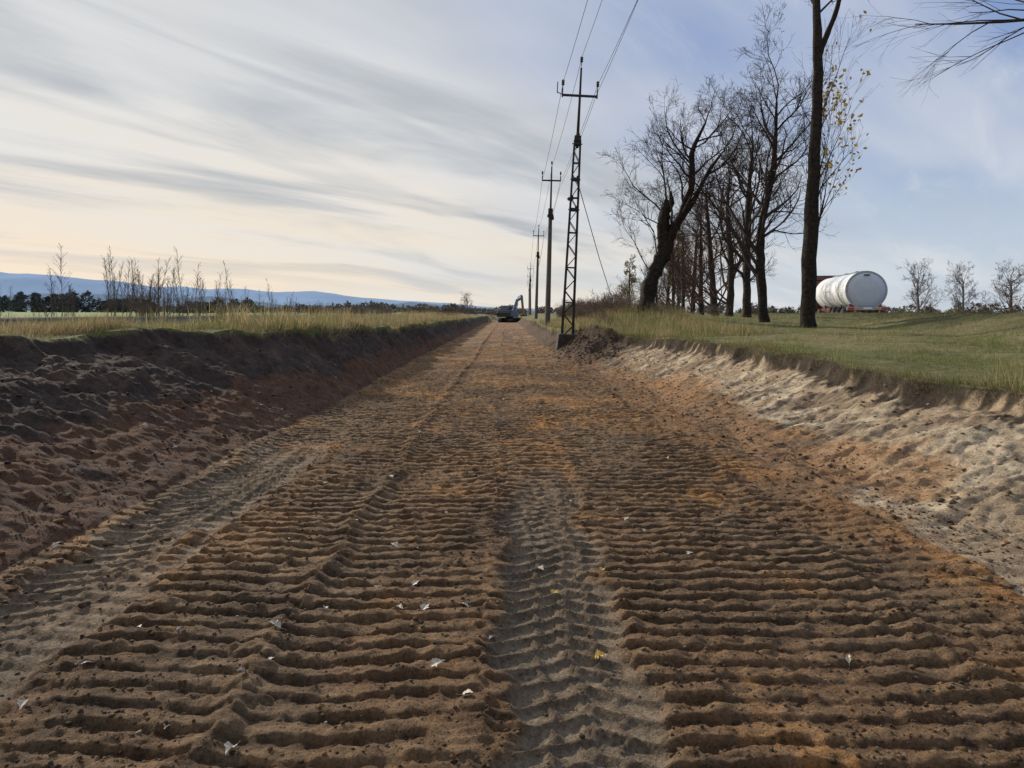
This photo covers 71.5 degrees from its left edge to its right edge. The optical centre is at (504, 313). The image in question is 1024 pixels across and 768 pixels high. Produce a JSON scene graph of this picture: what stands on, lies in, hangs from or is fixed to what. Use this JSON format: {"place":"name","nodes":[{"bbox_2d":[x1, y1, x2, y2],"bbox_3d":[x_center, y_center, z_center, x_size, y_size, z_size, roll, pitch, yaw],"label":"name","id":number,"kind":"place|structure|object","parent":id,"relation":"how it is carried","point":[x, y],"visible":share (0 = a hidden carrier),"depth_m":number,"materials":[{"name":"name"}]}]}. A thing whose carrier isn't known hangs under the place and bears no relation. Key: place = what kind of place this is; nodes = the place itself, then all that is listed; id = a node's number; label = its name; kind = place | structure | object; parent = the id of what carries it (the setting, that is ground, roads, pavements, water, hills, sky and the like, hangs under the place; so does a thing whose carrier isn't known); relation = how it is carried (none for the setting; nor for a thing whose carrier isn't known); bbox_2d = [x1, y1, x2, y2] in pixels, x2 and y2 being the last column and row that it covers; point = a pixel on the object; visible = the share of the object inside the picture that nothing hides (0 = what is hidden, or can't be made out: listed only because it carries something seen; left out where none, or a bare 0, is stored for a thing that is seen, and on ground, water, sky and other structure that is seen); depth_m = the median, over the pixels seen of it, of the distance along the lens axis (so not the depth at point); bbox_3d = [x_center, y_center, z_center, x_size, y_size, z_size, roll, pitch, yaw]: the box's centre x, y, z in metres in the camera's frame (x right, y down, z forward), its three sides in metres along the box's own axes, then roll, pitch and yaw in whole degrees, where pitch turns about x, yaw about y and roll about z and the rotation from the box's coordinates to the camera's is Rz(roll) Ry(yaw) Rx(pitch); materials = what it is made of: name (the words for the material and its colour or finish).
{"place":"outdoors","nodes":[
{"label":"outdoors","id":0,"kind":"place"},
{"bbox_2d":[3,310,385,316],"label":"meadow grass","id":1,"kind":"structure","parent":0,"point":[133,315],"depth_m":20.75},
{"bbox_2d":[1,313,460,342],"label":"bank grass","id":2,"kind":"structure","parent":0,"point":[314,324],"depth_m":19.29,"materials":[{"name":"plant"}]},
{"bbox_2d":[0,272,551,310],"bbox_3d":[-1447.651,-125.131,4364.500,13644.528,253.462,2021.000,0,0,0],"label":"hills","id":3,"kind":"structure","parent":0,"point":[28,283],"depth_m":4064.15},
{"bbox_2d":[1,293,997,312],"bbox_3d":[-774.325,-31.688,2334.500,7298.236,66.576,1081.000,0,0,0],"label":"hills","id":4,"kind":"structure","parent":0,"point":[208,298],"depth_m":2212.92,"materials":[{"name":"blue"}]},
{"bbox_2d":[0,309,1023,767],"bbox_3d":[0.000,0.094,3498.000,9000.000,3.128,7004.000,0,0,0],"label":"ground","id":5,"kind":"structure","parent":0,"point":[576,609],"depth_m":4.79,"materials":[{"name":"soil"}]},
{"bbox_2d":[17,694,28,710],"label":"fallen leaf","id":6,"kind":"object","parent":5,"relation":"on","point":[21,703],"visible":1,"depth_m":2.89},
{"bbox_2d":[40,299,48,316],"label":"weed plant","id":7,"kind":"object","parent":5,"relation":"on","point":[46,315],"visible":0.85,"depth_m":15.98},
{"bbox_2d":[49,281,58,317],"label":"weed plant","id":8,"kind":"object","parent":5,"relation":"on","point":[54,300],"visible":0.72,"depth_m":15.68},
{"bbox_2d":[42,242,71,317],"bbox_3d":[-9.687,-0.573,15.389,0.556,1.974,0.493,0,0,-24],"label":"weed plant","id":9,"kind":"object","parent":5,"relation":"on","point":[57,255],"visible":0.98,"depth_m":15.37,"materials":[{"name":"plant"}]},
{"bbox_2d":[69,284,79,316],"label":"weed plant","id":10,"kind":"object","parent":5,"relation":"on","point":[71,304],"visible":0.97,"depth_m":15.63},
{"bbox_2d":[101,255,118,315],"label":"weed plant","id":11,"kind":"object","parent":5,"relation":"on","point":[110,298],"visible":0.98,"depth_m":19.48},
{"bbox_2d":[106,245,128,315],"bbox_3d":[-10.635,-0.711,19.545,0.578,2.276,0.513,0,0,23],"label":"weed plant","id":12,"kind":"object","parent":5,"relation":"on","point":[123,305],"visible":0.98,"depth_m":19.52,"materials":[{"name":"plant"}]},
{"bbox_2d":[98,255,139,315],"bbox_3d":[-11.350,-0.615,20.988,0.618,2.163,1.214,0,0,42],"label":"weed plant","id":13,"kind":"object","parent":5,"relation":"on","point":[123,281],"visible":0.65,"depth_m":21.15,"materials":[{"name":"plant"}]},
{"bbox_2d":[109,264,137,315],"bbox_3d":[-10.582,-0.527,19.763,0.732,1.934,0.518,0,0,-30],"label":"weed plant","id":14,"kind":"object","parent":5,"relation":"on","point":[115,306],"visible":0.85,"depth_m":19.69,"materials":[{"name":"plant"}]},
{"bbox_2d":[120,277,127,314],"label":"weed plant","id":15,"kind":"object","parent":5,"relation":"on","point":[124,293],"visible":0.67,"depth_m":20.08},
{"bbox_2d":[0,289,256,311],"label":"distant pine wood","id":16,"kind":"object","parent":5,"relation":"on","point":[33,299],"visible":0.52,"depth_m":281.11,"materials":[{"name":"plant"}]},
{"bbox_2d":[127,256,140,315],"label":"weed plant","id":17,"kind":"object","parent":5,"relation":"on","point":[135,300],"visible":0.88,"depth_m":19.51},
{"bbox_2d":[129,276,140,315],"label":"weed plant","id":18,"kind":"object","parent":5,"relation":"on","point":[136,298],"visible":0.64,"depth_m":19.94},
{"bbox_2d":[124,274,147,315],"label":"weed plant","id":19,"kind":"object","parent":5,"relation":"on","point":[142,311],"visible":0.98,"depth_m":19.35,"materials":[{"name":"plant"}]},
{"bbox_2d":[130,266,145,315],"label":"weed plant","id":20,"kind":"object","parent":5,"relation":"on","point":[138,290],"visible":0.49,"depth_m":20.61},
{"bbox_2d":[137,276,154,315],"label":"weed plant","id":21,"kind":"object","parent":5,"relation":"on","point":[150,297],"visible":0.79,"depth_m":19.90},
{"bbox_2d":[136,270,160,313],"bbox_3d":[-10.340,-0.427,20.765,0.734,1.707,0.416,0,0,-17],"label":"weed plant","id":22,"kind":"object","parent":5,"relation":"on","point":[142,297],"visible":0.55,"depth_m":20.74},
{"bbox_2d":[145,273,160,313],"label":"weed plant","id":23,"kind":"object","parent":5,"relation":"on","point":[153,274],"visible":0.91,"depth_m":20.07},
{"bbox_2d":[145,269,161,315],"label":"weed plant","id":24,"kind":"object","parent":5,"relation":"on","point":[154,292],"visible":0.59,"depth_m":20.91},
{"bbox_2d":[154,259,172,315],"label":"weed plant","id":25,"kind":"object","parent":5,"relation":"on","point":[161,284],"visible":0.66,"depth_m":21.35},
{"bbox_2d":[159,285,167,315],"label":"weed plant","id":26,"kind":"object","parent":5,"relation":"on","point":[164,299],"visible":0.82,"depth_m":19.97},
{"bbox_2d":[157,296,169,316],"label":"weed plant","id":27,"kind":"object","parent":5,"relation":"on","point":[164,310],"visible":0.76,"depth_m":19.72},
{"bbox_2d":[152,257,176,315],"bbox_3d":[-10.115,-0.640,21.216,0.805,2.189,0.570,0,0,9],"label":"weed plant","id":28,"kind":"object","parent":5,"relation":"on","point":[171,290],"visible":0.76,"depth_m":21.21,"materials":[{"name":"plant"}]},
{"bbox_2d":[165,282,183,322],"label":"weed plant","id":29,"kind":"object","parent":5,"relation":"on","point":[169,305],"visible":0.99,"depth_m":19.66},
{"bbox_2d":[171,248,189,322],"bbox_3d":[-9.749,-0.794,21.322,0.580,2.474,0.654,0,0,30],"label":"weed plant","id":30,"kind":"object","parent":5,"relation":"on","point":[180,283],"visible":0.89,"depth_m":21.38,"materials":[{"name":"plant"}]},
{"bbox_2d":[174,286,190,315],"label":"weed plant","id":31,"kind":"object","parent":5,"relation":"on","point":[185,302],"visible":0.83,"depth_m":21.68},
{"bbox_2d":[0,310,373,340],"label":"grass tuft patch","id":32,"kind":"object","parent":5,"relation":"on","point":[80,327],"visible":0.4,"depth_m":11.09,"materials":[{"name":"plant"}]},
{"bbox_2d":[0,314,380,317],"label":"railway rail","id":33,"kind":"object","parent":5,"relation":"on","point":[113,316],"visible":0.05,"depth_m":18.03,"materials":[{"name":"metal"}]},
{"bbox_2d":[184,281,205,314],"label":"weed plant","id":34,"kind":"object","parent":5,"relation":"on","point":[189,301],"visible":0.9,"depth_m":21.94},
{"bbox_2d":[187,262,204,322],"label":"weed plant","id":35,"kind":"object","parent":5,"relation":"on","point":[197,291],"visible":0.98,"depth_m":20.27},
{"bbox_2d":[0,314,427,326],"bbox_3d":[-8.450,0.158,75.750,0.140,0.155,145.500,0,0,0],"label":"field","id":36,"kind":"structure","parent":5,"relation":"on","point":[14,320],"depth_m":16.18,"materials":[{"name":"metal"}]},
{"bbox_2d":[212,272,224,307],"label":"weed plant","id":37,"kind":"object","parent":5,"relation":"on","point":[218,289],"visible":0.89,"depth_m":22.93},
{"bbox_2d":[213,287,228,314],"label":"weed plant","id":38,"kind":"object","parent":5,"relation":"on","point":[223,302],"visible":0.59,"depth_m":25.65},
{"bbox_2d":[214,291,231,314],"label":"weed plant","id":39,"kind":"object","parent":5,"relation":"on","point":[221,301],"visible":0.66,"depth_m":22.06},
{"bbox_2d":[223,261,238,311],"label":"weed plant","id":40,"kind":"object","parent":5,"relation":"on","point":[229,290],"visible":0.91,"depth_m":22.98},
{"bbox_2d":[224,741,239,754],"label":"fallen leaf","id":41,"kind":"object","parent":5,"relation":"on","point":[228,745],"visible":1,"depth_m":2.61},
{"bbox_2d":[256,293,265,315],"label":"weed plant","id":42,"kind":"object","parent":5,"relation":"on","point":[259,305],"visible":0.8,"depth_m":25.87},
{"bbox_2d":[266,279,277,315],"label":"weed plant","id":43,"kind":"object","parent":5,"relation":"on","point":[272,300],"visible":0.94,"depth_m":27.05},
{"bbox_2d":[270,620,285,629],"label":"fallen leaf","id":44,"kind":"object","parent":5,"relation":"on","point":[277,623],"visible":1,"depth_m":3.56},
{"bbox_2d":[285,292,293,316],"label":"weed plant","id":45,"kind":"object","parent":5,"relation":"on","point":[289,303],"visible":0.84,"depth_m":26.89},
{"bbox_2d":[278,298,308,314],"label":"shrub","id":46,"kind":"object","parent":5,"relation":"on","point":[292,307],"visible":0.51,"depth_m":41.56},
{"bbox_2d":[124,296,471,336],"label":"dry grass","id":47,"kind":"structure","parent":5,"relation":"on","point":[263,318],"depth_m":18.70,"materials":[{"name":"plant"}]},
{"bbox_2d":[305,301,326,314],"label":"shrub","id":48,"kind":"object","parent":5,"relation":"on","point":[316,306],"visible":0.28,"depth_m":47.35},
{"bbox_2d":[308,303,341,314],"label":"shrub","id":49,"kind":"object","parent":5,"relation":"on","point":[325,308],"visible":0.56,"depth_m":47.70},
{"bbox_2d":[420,603,429,609],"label":"fallen leaf","id":50,"kind":"object","parent":5,"relation":"on","point":[423,606],"visible":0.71,"depth_m":3.89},
{"bbox_2d":[424,658,443,669],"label":"fallen leaf","id":51,"kind":"object","parent":5,"relation":"on","point":[435,661],"visible":1,"depth_m":3.20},
{"bbox_2d":[460,292,473,314],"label":"tree","id":52,"kind":"object","parent":5,"relation":"on","point":[467,306],"visible":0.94,"depth_m":128.04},
{"bbox_2d":[0,351,1023,767],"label":"soil crumbs","id":53,"kind":"object","parent":5,"relation":"on","point":[518,731],"visible":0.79,"depth_m":3.51,"materials":[{"name":"soil"}]},
{"bbox_2d":[0,330,1023,534],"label":"bank clods","id":54,"kind":"object","parent":5,"relation":"on","point":[1009,492],"visible":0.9,"depth_m":8.29,"materials":[{"name":"soil"}]},
{"bbox_2d":[497,294,526,322],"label":"excavator","id":55,"kind":"object","parent":5,"relation":"on","point":[507,312],"visible":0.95,"depth_m":125.38,"materials":[{"name":"metal"}]},
{"bbox_2d":[527,263,531,314],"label":"utility pole","id":56,"kind":"object","parent":5,"relation":"on","point":[530,287],"visible":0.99,"depth_m":149.87,"materials":[{"name":"concrete"}]},
{"bbox_2d":[529,275,529,311],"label":"utility pole","id":57,"kind":"object","parent":5,"relation":"on","point":[529,293],"visible":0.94,"depth_m":184.88,"materials":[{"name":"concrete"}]},
{"bbox_2d":[533,225,543,318],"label":"utility pole","id":58,"kind":"object","parent":5,"relation":"on","point":[536,290],"visible":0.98,"depth_m":81.88,"materials":[{"name":"concrete"}]},
{"bbox_2d":[542,161,561,325],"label":"utility pole","id":59,"kind":"object","parent":5,"relation":"on","point":[550,215],"visible":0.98,"depth_m":46.88,"materials":[{"name":"concrete"}]},
{"bbox_2d":[556,305,579,318],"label":"shrub","id":60,"kind":"object","parent":5,"relation":"on","point":[561,310],"visible":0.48,"depth_m":53.99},
{"bbox_2d":[561,300,599,319],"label":"shrub","id":61,"kind":"object","parent":5,"relation":"on","point":[576,313],"visible":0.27,"depth_m":41.13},
{"bbox_2d":[139,300,1023,314],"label":"distant scrub","id":62,"kind":"object","parent":5,"relation":"on","point":[541,310],"visible":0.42,"depth_m":251.67,"materials":[{"name":"plant"}]},
{"bbox_2d":[555,56,613,348],"bbox_3d":[4.198,-4.143,29.772,1.626,11.200,7.626,0,0,28],"label":"utility pole","id":63,"kind":"object","parent":5,"relation":"on","point":[563,339],"visible":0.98,"depth_m":26.89,"materials":[{"name":"metal"}]},
{"bbox_2d":[527,0,587,286],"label":"power line wire","id":64,"kind":"object","parent":63,"relation":"attached to","point":[557,111],"visible":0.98,"depth_m":29.25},
{"bbox_2d":[531,1,601,265],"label":"power line wire","id":65,"kind":"object","parent":63,"relation":"attached to","point":[568,109],"visible":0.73,"depth_m":31.89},
{"bbox_2d":[531,1,636,283],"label":"power line wire","id":66,"kind":"object","parent":63,"relation":"attached to","point":[592,100],"visible":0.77,"depth_m":26.18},
{"bbox_2d":[531,0,637,286],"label":"power line wire","id":67,"kind":"object","parent":63,"relation":"attached to","point":[593,103],"visible":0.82,"depth_m":25.76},
{"bbox_2d":[533,326,637,367],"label":"spoil clods","id":68,"kind":"object","parent":5,"relation":"on","point":[580,356],"visible":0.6,"depth_m":22.79,"materials":[{"name":"soil"}]},
{"bbox_2d":[575,303,597,319],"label":"shrub","id":69,"kind":"object","parent":5,"relation":"on","point":[588,309],"visible":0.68,"depth_m":34.38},
{"bbox_2d":[576,296,598,313],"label":"shrub","id":70,"kind":"object","parent":5,"relation":"on","point":[589,307],"visible":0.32,"depth_m":38.13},
{"bbox_2d":[575,299,599,316],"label":"shrub","id":71,"kind":"object","parent":5,"relation":"on","point":[587,306],"visible":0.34,"depth_m":37.11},
{"bbox_2d":[586,307,605,320],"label":"shrub","id":72,"kind":"object","parent":5,"relation":"on","point":[597,313],"visible":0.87,"depth_m":29.95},
{"bbox_2d":[583,301,612,319],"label":"shrub","id":73,"kind":"object","parent":5,"relation":"on","point":[597,307],"visible":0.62,"depth_m":32.05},
{"bbox_2d":[593,649,605,658],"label":"fallen leaf","id":74,"kind":"object","parent":5,"relation":"on","point":[598,653],"visible":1,"depth_m":3.30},
{"bbox_2d":[591,312,615,327],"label":"shrub","id":75,"kind":"object","parent":5,"relation":"on","point":[602,318],"visible":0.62,"depth_m":27.77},
{"bbox_2d":[589,289,624,310],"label":"shrub","id":76,"kind":"object","parent":5,"relation":"on","point":[609,303],"visible":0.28,"depth_m":34.63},
{"bbox_2d":[590,284,637,311],"bbox_3d":[5.351,-0.671,33.351,2.556,1.764,2.491,0,0,36],"label":"shrub","id":77,"kind":"object","parent":5,"relation":"on","point":[610,298],"visible":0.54,"depth_m":33.34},
{"bbox_2d":[604,290,630,314],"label":"shrub","id":78,"kind":"object","parent":5,"relation":"on","point":[616,306],"visible":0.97,"depth_m":30.72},
{"bbox_2d":[604,291,634,312],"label":"shrub","id":79,"kind":"object","parent":5,"relation":"on","point":[619,301],"visible":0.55,"depth_m":31.53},
{"bbox_2d":[615,254,636,301],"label":"tree","id":80,"kind":"object","parent":5,"relation":"on","point":[632,280],"visible":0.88,"depth_m":91.91,"materials":[{"name":"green plant"}]},
{"bbox_2d":[616,275,636,301],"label":"tree","id":81,"kind":"object","parent":5,"relation":"on","point":[625,280],"visible":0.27,"depth_m":149.99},
{"bbox_2d":[626,297,639,312],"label":"shrub","id":82,"kind":"object","parent":5,"relation":"on","point":[634,304],"visible":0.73,"depth_m":30.10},
{"bbox_2d":[633,249,664,302],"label":"tree","id":83,"kind":"object","parent":5,"relation":"on","point":[639,281],"visible":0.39,"depth_m":100.12,"materials":[{"name":"brown plant"}]},
{"bbox_2d":[639,299,659,310],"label":"shrub","id":84,"kind":"object","parent":5,"relation":"on","point":[650,307],"visible":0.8,"depth_m":29.23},
{"bbox_2d":[640,301,666,314],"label":"shrub","id":85,"kind":"object","parent":5,"relation":"on","point":[655,305],"visible":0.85,"depth_m":28.89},
{"bbox_2d":[641,235,671,302],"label":"tree","id":86,"kind":"object","parent":5,"relation":"on","point":[656,300],"visible":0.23,"depth_m":87.82,"materials":[{"name":"brown plant"}]},
{"bbox_2d":[539,300,778,337],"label":"mound grass","id":87,"kind":"structure","parent":5,"relation":"on","point":[709,329],"depth_m":25.34,"materials":[{"name":"plant"}]},
{"bbox_2d":[655,295,679,308],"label":"shrub","id":88,"kind":"object","parent":5,"relation":"on","point":[666,301],"visible":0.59,"depth_m":30.90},
{"bbox_2d":[656,232,690,308],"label":"tree","id":89,"kind":"object","parent":5,"relation":"on","point":[673,293],"visible":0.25,"depth_m":69.92,"materials":[{"name":"brown plant"}]},
{"bbox_2d":[657,240,691,307],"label":"tree","id":90,"kind":"object","parent":5,"relation":"on","point":[668,290],"visible":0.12,"depth_m":77.83,"materials":[{"name":"brown plant"}]},
{"bbox_2d":[653,210,707,310],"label":"tree","id":91,"kind":"object","parent":5,"relation":"on","point":[677,272],"visible":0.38,"depth_m":63.87,"materials":[{"name":"brown plant"}]},
{"bbox_2d":[663,229,697,311],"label":"tree","id":92,"kind":"object","parent":5,"relation":"on","point":[678,298],"visible":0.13,"depth_m":71.78,"materials":[{"name":"brown plant"}]},
{"bbox_2d":[596,72,769,312],"bbox_3d":[7.549,-4.924,29.813,7.179,10.802,5.640,0,0,0],"label":"tree","id":93,"kind":"object","parent":5,"relation":"on","point":[666,238],"visible":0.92,"depth_m":29.81,"materials":[{"name":"brown plant"}]},
{"bbox_2d":[669,204,718,313],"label":"tree","id":94,"kind":"object","parent":5,"relation":"on","point":[692,308],"visible":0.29,"depth_m":58.61,"materials":[{"name":"brown plant"}]},
{"bbox_2d":[665,167,725,314],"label":"tree","id":95,"kind":"object","parent":5,"relation":"on","point":[701,305],"visible":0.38,"depth_m":54.92,"materials":[{"name":"brown plant"}]},
{"bbox_2d":[657,146,754,315],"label":"tree","id":96,"kind":"object","parent":5,"relation":"on","point":[713,300],"visible":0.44,"depth_m":47.93,"materials":[{"name":"brown plant"}]},
{"bbox_2d":[706,303,737,317],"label":"shrub","id":97,"kind":"object","parent":5,"relation":"on","point":[711,310],"visible":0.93,"depth_m":31.59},
{"bbox_2d":[675,119,799,316],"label":"tree","id":98,"kind":"object","parent":5,"relation":"on","point":[729,300],"visible":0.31,"depth_m":41.92,"materials":[{"name":"brown plant"}]},
{"bbox_2d":[644,0,838,322],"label":"tree","id":99,"kind":"object","parent":5,"relation":"on","point":[758,271],"visible":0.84,"depth_m":28.11,"materials":[{"name":"brown plant"}]},
{"bbox_2d":[677,82,805,316],"bbox_3d":[11.231,-5.423,34.262,6.999,12.086,7.014,0,0,0],"label":"tree","id":100,"kind":"object","parent":5,"relation":"on","point":[745,274],"visible":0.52,"depth_m":33.83,"materials":[{"name":"brown plant"}]},
{"bbox_2d":[598,325,1023,407],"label":"turf fringe","id":101,"kind":"object","parent":5,"relation":"on","point":[887,372],"visible":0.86,"depth_m":9.87,"materials":[{"name":"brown plant"}]},
{"bbox_2d":[781,0,882,327],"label":"tree","id":102,"kind":"object","parent":5,"relation":"on","point":[812,217],"visible":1,"depth_m":24.85,"materials":[{"name":"brown plant"}]},
{"bbox_2d":[845,654,851,664],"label":"fallen leaf","id":103,"kind":"object","parent":5,"relation":"on","point":[848,658],"visible":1,"depth_m":3.29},
{"bbox_2d":[815,271,887,313],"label":"tanker truck","id":104,"kind":"object","parent":5,"relation":"on","point":[862,291],"visible":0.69,"depth_m":45.13,"materials":[{"name":"white paint"}]},
{"bbox_2d":[810,0,1023,105],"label":"tree","id":105,"kind":"object","parent":5,"relation":"on","point":[992,22],"visible":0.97,"depth_m":23.46,"materials":[{"name":"brown plant"}]},
{"bbox_2d":[895,258,951,312],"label":"tree","id":106,"kind":"object","parent":5,"relation":"on","point":[917,289],"visible":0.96,"depth_m":104.82,"materials":[{"name":"plant"}]},
{"bbox_2d":[942,260,979,313],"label":"tree","id":107,"kind":"object","parent":5,"relation":"on","point":[959,302],"visible":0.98,"depth_m":103.08,"materials":[{"name":"plant"}]},
{"bbox_2d":[965,258,1023,313],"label":"tree","id":108,"kind":"object","parent":5,"relation":"on","point":[1010,300],"visible":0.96,"depth_m":107.58,"materials":[{"name":"plant"}]},
{"bbox_2d":[0,0,1023,311],"label":"sky","id":109,"kind":"structure","parent":0,"point":[377,149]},
{"bbox_2d":[542,307,1023,391],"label":"verge grass","id":110,"kind":"structure","parent":0,"point":[972,343],"depth_m":15.86,"materials":[{"name":"plant"}]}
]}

